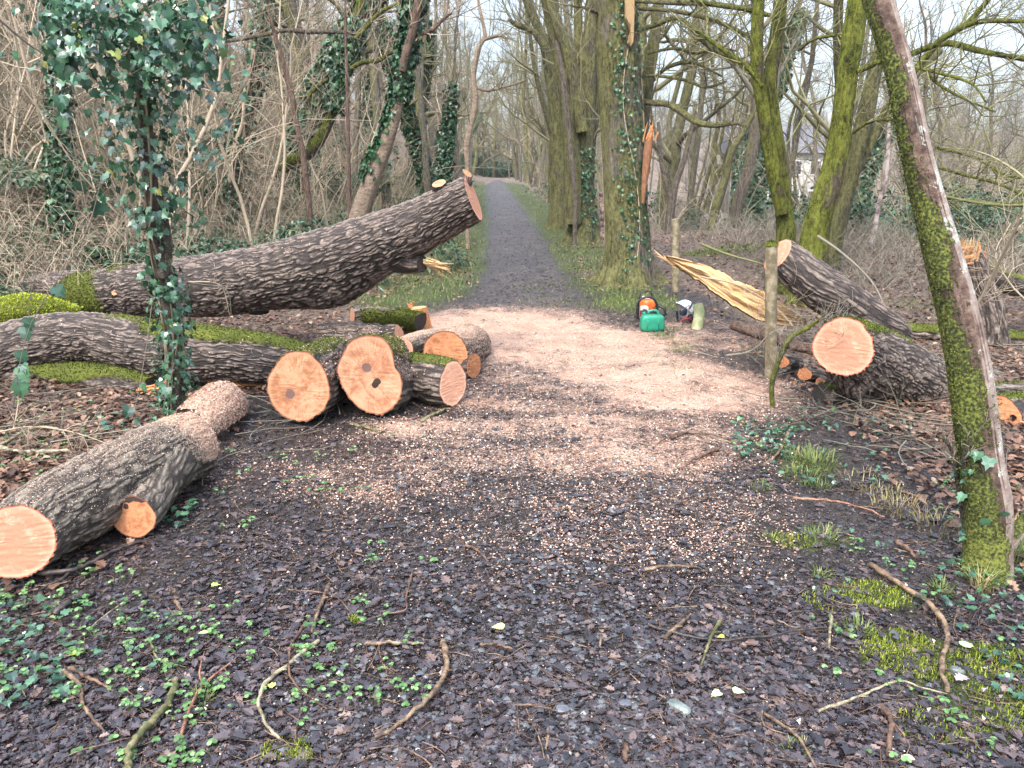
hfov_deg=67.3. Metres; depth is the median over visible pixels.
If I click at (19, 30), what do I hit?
bare bush
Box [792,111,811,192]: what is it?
bare tree
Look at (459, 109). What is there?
bare tree
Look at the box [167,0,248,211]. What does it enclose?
sapling
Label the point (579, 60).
multi stem tree
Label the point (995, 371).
felled log
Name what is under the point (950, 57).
bare tree
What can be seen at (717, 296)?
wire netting
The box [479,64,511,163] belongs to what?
bare tree
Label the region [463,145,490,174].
evergreen bush
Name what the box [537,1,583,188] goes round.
bare tree
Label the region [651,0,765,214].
bare tree
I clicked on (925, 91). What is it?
bare tree
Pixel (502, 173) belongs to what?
evergreen bush
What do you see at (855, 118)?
bare tree
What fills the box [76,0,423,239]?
bare bush
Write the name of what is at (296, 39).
bare tree
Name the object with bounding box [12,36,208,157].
bare bush
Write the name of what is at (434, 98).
bare tree
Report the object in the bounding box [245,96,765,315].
verge grass
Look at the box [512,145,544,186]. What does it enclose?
bare bush
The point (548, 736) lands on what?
stick
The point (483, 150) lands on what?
bare tree
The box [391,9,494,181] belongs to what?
bare tree
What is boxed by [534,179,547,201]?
bramble bush
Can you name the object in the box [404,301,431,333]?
tree stump
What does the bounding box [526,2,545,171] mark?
bare tree
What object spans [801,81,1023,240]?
bare bush
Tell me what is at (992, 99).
bare tree
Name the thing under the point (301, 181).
bare bush
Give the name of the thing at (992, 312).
broken stump
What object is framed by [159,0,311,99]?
ivy clad tree
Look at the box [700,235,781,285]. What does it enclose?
fallen branch
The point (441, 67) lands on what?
bare tree
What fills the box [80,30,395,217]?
bare bush
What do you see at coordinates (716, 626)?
stick
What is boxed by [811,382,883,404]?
felled log
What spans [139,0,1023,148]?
sky
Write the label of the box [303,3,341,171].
sapling
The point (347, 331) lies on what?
felled log
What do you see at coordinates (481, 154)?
evergreen bush
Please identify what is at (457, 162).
bare tree
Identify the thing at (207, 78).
bare bush
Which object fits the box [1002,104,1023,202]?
bare tree
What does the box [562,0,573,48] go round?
bare tree
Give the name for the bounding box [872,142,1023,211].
bare bush
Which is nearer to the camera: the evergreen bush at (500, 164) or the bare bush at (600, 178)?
the bare bush at (600, 178)
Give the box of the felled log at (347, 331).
[315,321,403,341]
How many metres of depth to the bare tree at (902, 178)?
36.90 m
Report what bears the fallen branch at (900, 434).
on the ground at (512, 346)
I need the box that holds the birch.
[857,58,914,246]
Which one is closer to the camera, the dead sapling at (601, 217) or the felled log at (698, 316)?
the felled log at (698, 316)
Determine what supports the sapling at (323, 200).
on the ground at (512, 346)
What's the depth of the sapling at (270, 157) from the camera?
11.88 m
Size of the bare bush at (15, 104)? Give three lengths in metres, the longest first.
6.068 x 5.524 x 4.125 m
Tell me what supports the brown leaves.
on the ground at (512, 346)
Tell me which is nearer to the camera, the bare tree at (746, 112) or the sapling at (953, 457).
the sapling at (953, 457)
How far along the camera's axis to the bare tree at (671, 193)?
16.32 m
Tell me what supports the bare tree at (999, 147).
on the ground at (512, 346)
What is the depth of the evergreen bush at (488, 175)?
102.07 m
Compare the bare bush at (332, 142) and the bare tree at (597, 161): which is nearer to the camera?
the bare bush at (332, 142)
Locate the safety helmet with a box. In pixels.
[675,298,693,321]
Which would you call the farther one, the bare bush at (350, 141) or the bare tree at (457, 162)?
the bare tree at (457, 162)
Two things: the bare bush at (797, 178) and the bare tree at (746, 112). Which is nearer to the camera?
the bare bush at (797, 178)
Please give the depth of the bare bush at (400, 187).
22.45 m
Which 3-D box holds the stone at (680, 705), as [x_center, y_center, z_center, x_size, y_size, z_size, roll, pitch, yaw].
[0.501,0.970,2.310,0.080,0.033,0.041,13,20,39]
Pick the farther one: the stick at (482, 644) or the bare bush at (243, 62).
the bare bush at (243, 62)
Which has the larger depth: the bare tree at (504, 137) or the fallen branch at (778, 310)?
the bare tree at (504, 137)
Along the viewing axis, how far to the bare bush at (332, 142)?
19.48 m
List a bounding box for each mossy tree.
[546,0,816,288]
[615,0,906,294]
[758,0,1023,308]
[828,0,1018,270]
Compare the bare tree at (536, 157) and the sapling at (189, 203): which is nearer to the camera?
the sapling at (189, 203)
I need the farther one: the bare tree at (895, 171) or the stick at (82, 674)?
the bare tree at (895, 171)
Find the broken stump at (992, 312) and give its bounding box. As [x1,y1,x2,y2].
[959,236,1010,347]
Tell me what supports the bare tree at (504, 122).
on the ground at (512, 346)
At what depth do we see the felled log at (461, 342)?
5.98 m
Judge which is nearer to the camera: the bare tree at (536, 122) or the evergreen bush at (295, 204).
the evergreen bush at (295, 204)
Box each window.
[795,160,802,174]
[809,160,821,174]
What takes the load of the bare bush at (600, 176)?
on the ground at (512, 346)
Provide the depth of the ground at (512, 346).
4.05 m
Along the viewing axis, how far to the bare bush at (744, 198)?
17.51 m
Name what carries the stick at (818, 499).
on the ground at (512, 346)
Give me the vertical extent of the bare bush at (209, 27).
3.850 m
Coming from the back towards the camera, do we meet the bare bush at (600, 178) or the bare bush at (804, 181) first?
the bare bush at (600, 178)
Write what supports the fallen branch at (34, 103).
on the ground at (512, 346)
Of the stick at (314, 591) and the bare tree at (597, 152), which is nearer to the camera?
the stick at (314, 591)
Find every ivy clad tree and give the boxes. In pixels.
[0,0,119,271]
[0,0,251,424]
[92,0,128,72]
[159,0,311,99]
[208,0,230,58]
[216,0,289,236]
[227,0,446,183]
[234,0,465,214]
[237,0,292,119]
[242,3,373,162]
[337,0,451,218]
[350,6,473,188]
[361,2,459,195]
[414,0,462,182]
[457,18,481,125]
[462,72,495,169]
[675,0,811,228]
[713,44,766,221]
[859,0,935,219]
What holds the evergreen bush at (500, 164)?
on the ground at (512, 346)
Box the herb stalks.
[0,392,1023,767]
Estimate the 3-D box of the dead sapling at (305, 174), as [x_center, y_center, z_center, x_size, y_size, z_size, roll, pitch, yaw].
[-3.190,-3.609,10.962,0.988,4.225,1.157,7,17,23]
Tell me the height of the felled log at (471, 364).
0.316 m
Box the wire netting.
[678,224,780,360]
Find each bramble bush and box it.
[0,13,42,77]
[0,149,126,189]
[0,214,53,272]
[99,241,195,268]
[169,114,254,151]
[173,233,259,256]
[245,219,307,247]
[247,148,274,185]
[266,211,387,289]
[304,201,339,220]
[392,238,475,276]
[524,182,546,196]
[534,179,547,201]
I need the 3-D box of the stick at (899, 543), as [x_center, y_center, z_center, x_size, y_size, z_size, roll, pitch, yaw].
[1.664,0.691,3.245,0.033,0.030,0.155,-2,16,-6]
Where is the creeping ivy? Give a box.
[0,395,1023,707]
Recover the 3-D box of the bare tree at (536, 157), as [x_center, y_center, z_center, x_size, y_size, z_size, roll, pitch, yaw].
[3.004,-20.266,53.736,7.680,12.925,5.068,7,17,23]
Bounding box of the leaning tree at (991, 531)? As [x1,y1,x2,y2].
[861,0,1023,585]
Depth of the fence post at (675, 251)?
9.61 m
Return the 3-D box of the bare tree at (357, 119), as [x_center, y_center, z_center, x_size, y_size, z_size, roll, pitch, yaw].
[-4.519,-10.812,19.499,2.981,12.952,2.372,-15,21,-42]
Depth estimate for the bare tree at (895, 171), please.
58.06 m
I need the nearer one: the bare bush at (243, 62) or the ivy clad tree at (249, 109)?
the ivy clad tree at (249, 109)
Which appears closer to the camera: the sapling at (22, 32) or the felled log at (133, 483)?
the felled log at (133, 483)
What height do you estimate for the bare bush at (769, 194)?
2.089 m
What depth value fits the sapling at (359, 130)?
14.54 m
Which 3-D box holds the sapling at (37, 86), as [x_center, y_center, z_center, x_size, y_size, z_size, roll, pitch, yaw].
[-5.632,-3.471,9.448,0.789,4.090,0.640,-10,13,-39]
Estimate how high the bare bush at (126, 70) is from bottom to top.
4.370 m
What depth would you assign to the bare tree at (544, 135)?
28.87 m
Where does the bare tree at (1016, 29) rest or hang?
on the ground at (512, 346)
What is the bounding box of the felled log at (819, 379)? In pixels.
[815,377,832,384]
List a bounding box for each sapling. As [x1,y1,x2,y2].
[0,23,141,185]
[5,0,115,221]
[15,1,42,81]
[15,33,52,125]
[17,0,101,164]
[24,7,103,124]
[73,1,99,154]
[101,0,164,191]
[106,0,207,253]
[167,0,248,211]
[195,0,259,245]
[226,0,249,104]
[239,0,332,231]
[242,1,319,237]
[250,0,327,240]
[250,0,337,239]
[264,21,328,225]
[297,0,321,66]
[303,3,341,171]
[313,0,378,216]
[334,23,397,221]
[368,0,398,145]
[436,0,562,248]
[555,40,577,245]
[599,192,603,245]
[765,286,867,407]
[917,408,1005,527]
[931,194,1023,341]
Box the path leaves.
[362,192,773,330]
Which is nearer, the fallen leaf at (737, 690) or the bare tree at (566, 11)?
the fallen leaf at (737, 690)
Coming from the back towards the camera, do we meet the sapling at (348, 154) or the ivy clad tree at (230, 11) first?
the ivy clad tree at (230, 11)
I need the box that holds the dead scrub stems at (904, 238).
[649,202,1023,290]
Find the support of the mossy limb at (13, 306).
on the ground at (512, 346)
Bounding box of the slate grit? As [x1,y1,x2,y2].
[41,306,981,767]
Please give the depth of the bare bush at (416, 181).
21.29 m
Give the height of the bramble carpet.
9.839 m
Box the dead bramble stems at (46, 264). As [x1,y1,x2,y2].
[0,0,417,294]
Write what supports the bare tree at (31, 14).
on the ground at (512, 346)
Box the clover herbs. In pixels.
[0,390,1023,767]
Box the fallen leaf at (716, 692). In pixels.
[711,689,722,696]
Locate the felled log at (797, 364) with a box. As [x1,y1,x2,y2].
[777,355,803,370]
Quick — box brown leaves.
[0,73,1023,592]
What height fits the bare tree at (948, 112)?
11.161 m
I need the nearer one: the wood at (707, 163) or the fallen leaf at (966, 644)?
the fallen leaf at (966, 644)
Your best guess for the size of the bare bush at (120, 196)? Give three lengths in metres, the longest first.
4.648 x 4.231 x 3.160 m
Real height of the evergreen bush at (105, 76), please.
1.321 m
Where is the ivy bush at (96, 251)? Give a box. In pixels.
[56,244,131,270]
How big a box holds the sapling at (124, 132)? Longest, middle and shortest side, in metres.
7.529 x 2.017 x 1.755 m
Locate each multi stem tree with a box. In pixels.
[434,0,573,230]
[494,0,600,243]
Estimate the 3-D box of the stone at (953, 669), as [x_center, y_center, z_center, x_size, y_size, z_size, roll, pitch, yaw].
[1.439,0.931,2.492,0.052,0.037,0.036,7,17,24]
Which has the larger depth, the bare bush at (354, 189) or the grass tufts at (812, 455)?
the bare bush at (354, 189)
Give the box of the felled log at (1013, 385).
[995,380,1023,393]
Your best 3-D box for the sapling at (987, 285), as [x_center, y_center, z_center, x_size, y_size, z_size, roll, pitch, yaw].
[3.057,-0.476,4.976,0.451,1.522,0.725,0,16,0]
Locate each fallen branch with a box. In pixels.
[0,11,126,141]
[0,61,158,244]
[0,381,111,458]
[182,70,312,219]
[188,261,229,314]
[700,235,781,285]
[701,263,832,336]
[726,306,821,384]
[795,390,957,462]
[817,220,927,302]
[869,115,1023,265]
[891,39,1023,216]
[908,165,1023,340]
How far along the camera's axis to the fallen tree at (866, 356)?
5.11 m
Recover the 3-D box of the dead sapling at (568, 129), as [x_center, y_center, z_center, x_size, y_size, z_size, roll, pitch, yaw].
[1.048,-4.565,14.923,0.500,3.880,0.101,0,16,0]
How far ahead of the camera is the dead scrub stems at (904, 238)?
11.74 m
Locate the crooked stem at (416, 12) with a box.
[399,0,488,71]
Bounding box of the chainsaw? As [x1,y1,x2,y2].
[636,290,666,318]
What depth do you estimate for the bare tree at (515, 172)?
66.77 m
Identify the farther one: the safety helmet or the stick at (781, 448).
the safety helmet
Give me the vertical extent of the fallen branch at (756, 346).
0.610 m
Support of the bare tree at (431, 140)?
on the ground at (512, 346)
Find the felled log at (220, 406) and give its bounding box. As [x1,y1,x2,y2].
[173,380,248,438]
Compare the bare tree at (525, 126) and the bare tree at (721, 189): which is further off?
the bare tree at (525, 126)
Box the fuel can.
[639,309,664,331]
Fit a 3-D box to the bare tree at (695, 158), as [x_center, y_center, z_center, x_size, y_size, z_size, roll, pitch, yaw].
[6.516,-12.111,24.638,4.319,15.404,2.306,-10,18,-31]
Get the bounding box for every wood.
[203,0,414,123]
[312,0,1023,206]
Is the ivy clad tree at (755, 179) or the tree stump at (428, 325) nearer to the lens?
the tree stump at (428, 325)
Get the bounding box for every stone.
[555,705,569,713]
[617,698,631,705]
[666,699,691,715]
[947,665,965,675]
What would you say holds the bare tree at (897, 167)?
on the ground at (512, 346)
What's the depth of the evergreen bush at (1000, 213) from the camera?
16.32 m
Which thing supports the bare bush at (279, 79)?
on the ground at (512, 346)
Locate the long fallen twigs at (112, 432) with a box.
[0,170,1023,485]
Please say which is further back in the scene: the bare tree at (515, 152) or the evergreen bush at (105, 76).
the bare tree at (515, 152)
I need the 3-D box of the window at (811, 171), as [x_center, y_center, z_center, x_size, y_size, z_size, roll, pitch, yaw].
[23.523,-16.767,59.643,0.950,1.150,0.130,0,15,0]
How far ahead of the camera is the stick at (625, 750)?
2.11 m
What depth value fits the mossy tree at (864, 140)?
10.02 m
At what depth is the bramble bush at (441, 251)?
12.27 m
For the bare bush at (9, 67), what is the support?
on the ground at (512, 346)
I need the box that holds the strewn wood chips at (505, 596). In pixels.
[117,376,924,766]
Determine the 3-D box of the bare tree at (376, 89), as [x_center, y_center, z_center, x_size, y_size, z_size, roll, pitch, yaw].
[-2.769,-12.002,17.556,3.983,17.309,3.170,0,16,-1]
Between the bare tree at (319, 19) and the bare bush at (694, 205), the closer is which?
the bare bush at (694, 205)
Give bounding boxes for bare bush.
[0,0,43,68]
[0,0,94,83]
[0,0,171,98]
[0,0,176,156]
[0,0,208,197]
[0,0,257,185]
[0,0,274,258]
[0,1,44,110]
[0,1,298,149]
[0,2,294,239]
[0,6,97,104]
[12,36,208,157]
[27,0,273,145]
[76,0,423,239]
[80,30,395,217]
[86,0,206,139]
[94,0,245,92]
[103,18,252,136]
[139,6,285,109]
[143,0,301,145]
[143,2,269,109]
[155,0,340,129]
[194,26,350,222]
[204,37,332,145]
[206,33,386,201]
[216,16,320,155]
[218,75,362,180]
[222,64,400,232]
[231,2,385,134]
[233,76,365,177]
[247,89,281,167]
[247,107,399,218]
[261,79,397,215]
[269,116,356,168]
[285,49,509,202]
[297,115,423,223]
[315,81,423,204]
[324,89,372,168]
[324,104,436,175]
[334,144,413,198]
[353,162,419,211]
[366,141,415,205]
[390,162,453,193]
[395,151,446,200]
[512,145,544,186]
[515,151,536,184]
[536,155,545,188]
[547,135,669,208]
[595,161,659,190]
[596,168,602,215]
[648,113,819,228]
[648,154,709,229]
[650,168,699,229]
[650,173,709,226]
[653,173,724,228]
[735,155,817,226]
[746,80,896,215]
[755,142,816,216]
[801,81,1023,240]
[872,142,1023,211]
[939,145,1023,272]
[945,166,1023,232]
[972,152,1023,249]
[997,229,1023,299]
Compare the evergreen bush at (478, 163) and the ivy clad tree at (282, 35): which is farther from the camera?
the evergreen bush at (478, 163)
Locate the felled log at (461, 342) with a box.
[402,323,491,363]
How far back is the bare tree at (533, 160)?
45.80 m
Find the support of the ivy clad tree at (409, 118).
on the ground at (512, 346)
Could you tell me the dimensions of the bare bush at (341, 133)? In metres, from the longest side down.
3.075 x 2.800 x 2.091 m
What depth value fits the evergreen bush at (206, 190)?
12.56 m
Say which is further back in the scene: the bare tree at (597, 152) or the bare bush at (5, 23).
the bare tree at (597, 152)
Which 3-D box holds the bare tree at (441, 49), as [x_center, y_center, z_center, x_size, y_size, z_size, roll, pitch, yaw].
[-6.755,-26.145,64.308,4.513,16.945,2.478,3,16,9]
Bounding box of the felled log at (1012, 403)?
[997,391,1023,424]
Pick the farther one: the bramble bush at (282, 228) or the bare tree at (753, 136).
the bare tree at (753, 136)
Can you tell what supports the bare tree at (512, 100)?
on the ground at (512, 346)
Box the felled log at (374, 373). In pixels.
[336,333,412,415]
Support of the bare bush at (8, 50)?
on the ground at (512, 346)
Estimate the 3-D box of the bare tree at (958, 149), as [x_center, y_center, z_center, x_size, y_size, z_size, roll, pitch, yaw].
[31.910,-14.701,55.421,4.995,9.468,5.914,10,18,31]
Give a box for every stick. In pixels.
[0,410,106,461]
[33,536,153,587]
[52,589,95,613]
[61,668,105,732]
[68,666,112,691]
[92,604,119,625]
[122,677,178,767]
[145,636,185,667]
[167,587,182,613]
[180,651,235,734]
[256,639,319,738]
[263,587,350,612]
[287,619,327,708]
[311,583,330,631]
[350,423,396,432]
[358,572,412,622]
[364,639,423,645]
[374,638,452,738]
[419,407,448,422]
[465,544,487,560]
[480,642,511,648]
[515,703,557,711]
[545,727,549,750]
[599,633,601,647]
[622,742,628,761]
[644,564,696,570]
[648,623,838,665]
[656,432,731,445]
[664,613,691,638]
[685,447,718,464]
[700,618,721,665]
[763,429,790,464]
[763,712,816,767]
[792,497,884,517]
[817,680,946,712]
[828,614,833,647]
[868,562,950,691]
[880,703,899,755]
[893,539,916,558]
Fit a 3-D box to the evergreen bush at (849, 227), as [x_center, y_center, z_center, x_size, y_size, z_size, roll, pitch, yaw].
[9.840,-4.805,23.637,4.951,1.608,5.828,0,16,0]
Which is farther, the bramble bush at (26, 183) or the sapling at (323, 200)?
the sapling at (323, 200)
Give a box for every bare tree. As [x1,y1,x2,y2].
[21,0,35,38]
[138,0,218,149]
[231,0,469,132]
[269,0,412,100]
[275,0,521,128]
[287,0,335,60]
[309,0,387,133]
[315,2,413,127]
[316,0,331,45]
[342,0,363,201]
[343,2,460,166]
[367,21,391,208]
[383,1,450,158]
[389,0,474,143]
[391,0,492,179]
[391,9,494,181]
[413,1,428,195]
[415,38,430,192]
[427,0,436,163]
[428,0,441,157]
[430,0,472,177]
[430,2,506,172]
[430,47,488,170]
[430,83,477,165]
[436,8,453,116]
[436,20,506,130]
[436,52,480,136]
[437,0,446,102]
[439,34,491,144]
[443,9,535,175]
[444,1,471,163]
[456,17,486,177]
[459,7,573,182]
[462,63,507,163]
[463,40,522,176]
[463,42,478,154]
[463,45,534,179]
[464,0,573,141]
[465,0,871,228]
[472,66,522,177]
[474,60,537,178]
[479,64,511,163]
[481,68,497,174]
[490,79,533,161]
[491,0,572,140]
[493,30,520,169]
[495,40,540,152]
[497,0,597,168]
[499,26,518,179]
[499,82,544,186]
[500,0,540,166]
[503,7,573,180]
[503,41,518,177]
[506,21,537,181]
[508,0,548,161]
[508,1,528,181]
[521,3,583,195]
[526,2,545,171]
[527,2,669,140]
[535,1,573,191]
[536,0,583,23]
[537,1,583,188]
[537,100,602,190]
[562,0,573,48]
[594,60,661,171]
[594,116,599,186]
[595,133,602,189]
[638,0,796,117]
[641,0,826,226]
[649,58,666,192]
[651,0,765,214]
[651,58,745,233]
[658,13,785,227]
[660,16,745,203]
[666,5,817,213]
[685,12,706,229]
[694,45,749,184]
[696,64,811,230]
[708,0,917,229]
[709,0,832,186]
[724,27,740,212]
[731,6,881,214]
[746,78,807,222]
[764,0,831,185]
[781,9,860,199]
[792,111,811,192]
[801,43,898,204]
[810,3,948,175]
[812,0,1017,213]
[817,10,869,124]
[852,97,900,215]
[862,51,986,219]
[870,39,1013,207]
[874,103,968,206]
[876,85,949,215]
[882,4,1022,231]
[895,29,1023,205]
[927,0,1023,218]
[927,72,1008,201]
[929,0,1023,150]
[931,58,1023,210]
[931,73,960,143]
[937,112,978,190]
[982,29,1019,69]
[985,135,1015,198]
[991,143,1023,194]
[995,119,1023,216]
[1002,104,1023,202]
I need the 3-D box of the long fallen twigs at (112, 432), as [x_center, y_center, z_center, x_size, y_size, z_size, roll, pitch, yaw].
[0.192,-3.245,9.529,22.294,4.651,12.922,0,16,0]
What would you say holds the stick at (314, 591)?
on the ground at (512, 346)
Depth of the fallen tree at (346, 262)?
6.27 m
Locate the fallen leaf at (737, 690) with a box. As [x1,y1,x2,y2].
[732,687,744,692]
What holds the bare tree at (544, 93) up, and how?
on the ground at (512, 346)
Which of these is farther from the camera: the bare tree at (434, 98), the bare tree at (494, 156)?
the bare tree at (494, 156)
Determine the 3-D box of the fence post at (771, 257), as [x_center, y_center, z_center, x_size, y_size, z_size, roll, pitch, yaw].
[1.987,-0.511,5.932,0.186,1.194,0.116,0,16,0]
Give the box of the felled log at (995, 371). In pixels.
[941,357,1001,376]
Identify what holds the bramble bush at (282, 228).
on the ground at (512, 346)
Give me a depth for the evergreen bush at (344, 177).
18.50 m
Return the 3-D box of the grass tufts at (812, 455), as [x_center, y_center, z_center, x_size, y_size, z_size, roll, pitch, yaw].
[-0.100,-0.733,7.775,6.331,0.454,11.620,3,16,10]
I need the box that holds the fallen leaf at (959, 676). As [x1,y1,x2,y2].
[954,672,968,680]
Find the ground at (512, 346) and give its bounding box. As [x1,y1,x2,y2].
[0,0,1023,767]
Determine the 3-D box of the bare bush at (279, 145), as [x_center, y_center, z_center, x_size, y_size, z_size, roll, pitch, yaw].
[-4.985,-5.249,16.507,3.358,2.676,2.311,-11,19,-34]
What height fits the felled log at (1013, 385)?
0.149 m
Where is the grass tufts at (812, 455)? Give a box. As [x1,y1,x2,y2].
[0,245,1023,760]
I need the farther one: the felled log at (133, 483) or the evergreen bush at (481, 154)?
the evergreen bush at (481, 154)
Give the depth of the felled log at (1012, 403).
4.91 m
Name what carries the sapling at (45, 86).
on the ground at (512, 346)
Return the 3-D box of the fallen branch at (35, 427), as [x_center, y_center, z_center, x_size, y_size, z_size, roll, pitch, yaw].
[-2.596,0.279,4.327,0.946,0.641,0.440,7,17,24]
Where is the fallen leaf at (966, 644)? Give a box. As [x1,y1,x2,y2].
[959,641,972,647]
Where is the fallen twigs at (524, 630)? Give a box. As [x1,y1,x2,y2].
[0,300,1023,767]
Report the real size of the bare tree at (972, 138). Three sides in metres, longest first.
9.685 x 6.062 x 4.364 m
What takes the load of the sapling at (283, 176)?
on the ground at (512, 346)
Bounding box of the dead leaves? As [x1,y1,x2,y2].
[0,304,1023,767]
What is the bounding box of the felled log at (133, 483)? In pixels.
[0,411,219,578]
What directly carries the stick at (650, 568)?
on the ground at (512, 346)
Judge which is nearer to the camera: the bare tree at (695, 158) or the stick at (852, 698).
the stick at (852, 698)
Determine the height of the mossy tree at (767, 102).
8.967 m
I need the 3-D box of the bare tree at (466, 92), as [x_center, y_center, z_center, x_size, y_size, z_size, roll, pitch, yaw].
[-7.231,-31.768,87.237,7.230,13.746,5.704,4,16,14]
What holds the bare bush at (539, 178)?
on the ground at (512, 346)
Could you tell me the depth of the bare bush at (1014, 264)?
8.29 m
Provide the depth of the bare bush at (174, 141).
10.22 m
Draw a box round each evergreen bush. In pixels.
[87,55,130,102]
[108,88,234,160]
[159,158,228,213]
[161,122,260,195]
[219,167,297,217]
[309,131,401,209]
[320,204,376,226]
[392,173,420,205]
[395,168,413,192]
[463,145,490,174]
[472,136,497,164]
[478,164,502,176]
[483,153,523,177]
[484,159,523,177]
[485,148,523,176]
[648,190,660,217]
[653,197,703,230]
[681,200,746,229]
[756,147,898,233]
[765,204,896,236]
[864,190,1003,234]
[892,187,1023,251]
[897,175,1016,247]
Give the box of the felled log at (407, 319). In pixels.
[350,305,426,331]
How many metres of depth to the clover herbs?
2.47 m
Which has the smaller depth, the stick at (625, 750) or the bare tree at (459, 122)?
the stick at (625, 750)
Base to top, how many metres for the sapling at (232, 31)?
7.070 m
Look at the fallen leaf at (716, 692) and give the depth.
2.35 m
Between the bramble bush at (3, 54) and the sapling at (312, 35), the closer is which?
the bramble bush at (3, 54)
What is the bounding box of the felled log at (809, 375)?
[797,367,829,382]
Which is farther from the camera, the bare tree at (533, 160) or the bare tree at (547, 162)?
the bare tree at (533, 160)
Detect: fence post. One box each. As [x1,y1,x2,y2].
[672,218,679,291]
[764,239,778,379]
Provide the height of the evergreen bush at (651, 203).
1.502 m
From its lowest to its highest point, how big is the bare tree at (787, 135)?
9.310 m
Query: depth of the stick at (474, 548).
3.23 m
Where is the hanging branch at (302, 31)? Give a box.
[203,0,391,78]
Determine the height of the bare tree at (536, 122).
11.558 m
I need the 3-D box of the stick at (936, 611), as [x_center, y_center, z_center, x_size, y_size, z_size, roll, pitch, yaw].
[1.462,0.833,2.735,0.150,0.035,0.805,2,16,8]
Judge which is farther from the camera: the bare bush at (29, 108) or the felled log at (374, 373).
the bare bush at (29, 108)
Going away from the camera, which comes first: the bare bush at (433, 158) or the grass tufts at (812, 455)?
the grass tufts at (812, 455)
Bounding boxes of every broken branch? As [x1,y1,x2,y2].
[641,122,658,202]
[729,320,812,354]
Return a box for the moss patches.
[260,243,1023,762]
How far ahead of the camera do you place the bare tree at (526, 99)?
60.10 m
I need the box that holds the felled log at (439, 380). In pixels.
[408,351,466,406]
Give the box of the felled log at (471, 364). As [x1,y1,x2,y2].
[461,353,480,377]
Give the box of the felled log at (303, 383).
[266,335,347,421]
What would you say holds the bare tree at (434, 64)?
on the ground at (512, 346)
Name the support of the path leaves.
on the ground at (512, 346)
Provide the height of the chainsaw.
0.280 m
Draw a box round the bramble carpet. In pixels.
[0,1,413,304]
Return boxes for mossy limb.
[0,292,83,322]
[906,322,1023,345]
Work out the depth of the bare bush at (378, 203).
14.62 m
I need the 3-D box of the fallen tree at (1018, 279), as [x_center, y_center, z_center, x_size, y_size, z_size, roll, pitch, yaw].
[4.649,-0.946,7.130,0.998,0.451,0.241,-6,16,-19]
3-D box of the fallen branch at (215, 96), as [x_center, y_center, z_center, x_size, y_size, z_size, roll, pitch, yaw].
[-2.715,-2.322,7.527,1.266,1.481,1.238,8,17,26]
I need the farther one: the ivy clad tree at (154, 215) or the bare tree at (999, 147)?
the bare tree at (999, 147)
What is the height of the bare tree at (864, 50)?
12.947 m
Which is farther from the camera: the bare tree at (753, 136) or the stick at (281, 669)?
the bare tree at (753, 136)
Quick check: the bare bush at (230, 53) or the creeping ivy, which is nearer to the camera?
the creeping ivy
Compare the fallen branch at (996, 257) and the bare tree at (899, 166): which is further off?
the bare tree at (899, 166)
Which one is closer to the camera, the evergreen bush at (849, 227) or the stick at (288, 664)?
the stick at (288, 664)
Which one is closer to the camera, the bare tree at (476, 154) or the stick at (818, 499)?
the stick at (818, 499)
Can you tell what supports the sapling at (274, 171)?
on the ground at (512, 346)
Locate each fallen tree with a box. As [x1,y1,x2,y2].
[0,169,482,318]
[0,311,309,392]
[764,239,912,337]
[811,315,949,401]
[986,259,1023,297]
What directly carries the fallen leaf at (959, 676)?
on the ground at (512, 346)
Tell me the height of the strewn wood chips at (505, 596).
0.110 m
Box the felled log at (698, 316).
[692,303,704,329]
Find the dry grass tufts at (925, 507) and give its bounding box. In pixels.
[1,241,1018,594]
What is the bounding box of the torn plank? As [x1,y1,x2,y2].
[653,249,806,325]
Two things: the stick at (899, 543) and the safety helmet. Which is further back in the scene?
the safety helmet
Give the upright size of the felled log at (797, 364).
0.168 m
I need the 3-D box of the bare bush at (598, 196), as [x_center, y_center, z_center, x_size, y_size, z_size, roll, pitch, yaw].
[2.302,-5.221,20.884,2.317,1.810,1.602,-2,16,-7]
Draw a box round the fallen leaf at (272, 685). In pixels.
[267,682,275,687]
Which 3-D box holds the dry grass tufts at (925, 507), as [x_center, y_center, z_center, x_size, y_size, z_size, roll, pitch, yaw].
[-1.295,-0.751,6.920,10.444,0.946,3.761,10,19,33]
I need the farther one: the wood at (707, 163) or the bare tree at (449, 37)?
the wood at (707, 163)
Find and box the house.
[718,112,851,215]
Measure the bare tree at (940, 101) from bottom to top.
11.878 m
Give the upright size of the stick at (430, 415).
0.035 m
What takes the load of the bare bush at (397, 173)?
on the ground at (512, 346)
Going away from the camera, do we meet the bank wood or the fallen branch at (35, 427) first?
the fallen branch at (35, 427)
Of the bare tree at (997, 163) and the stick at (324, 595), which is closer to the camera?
the stick at (324, 595)
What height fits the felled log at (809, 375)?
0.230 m
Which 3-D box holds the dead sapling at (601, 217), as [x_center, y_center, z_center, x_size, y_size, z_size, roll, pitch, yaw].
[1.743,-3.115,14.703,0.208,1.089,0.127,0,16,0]
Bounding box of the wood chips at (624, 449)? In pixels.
[184,299,814,655]

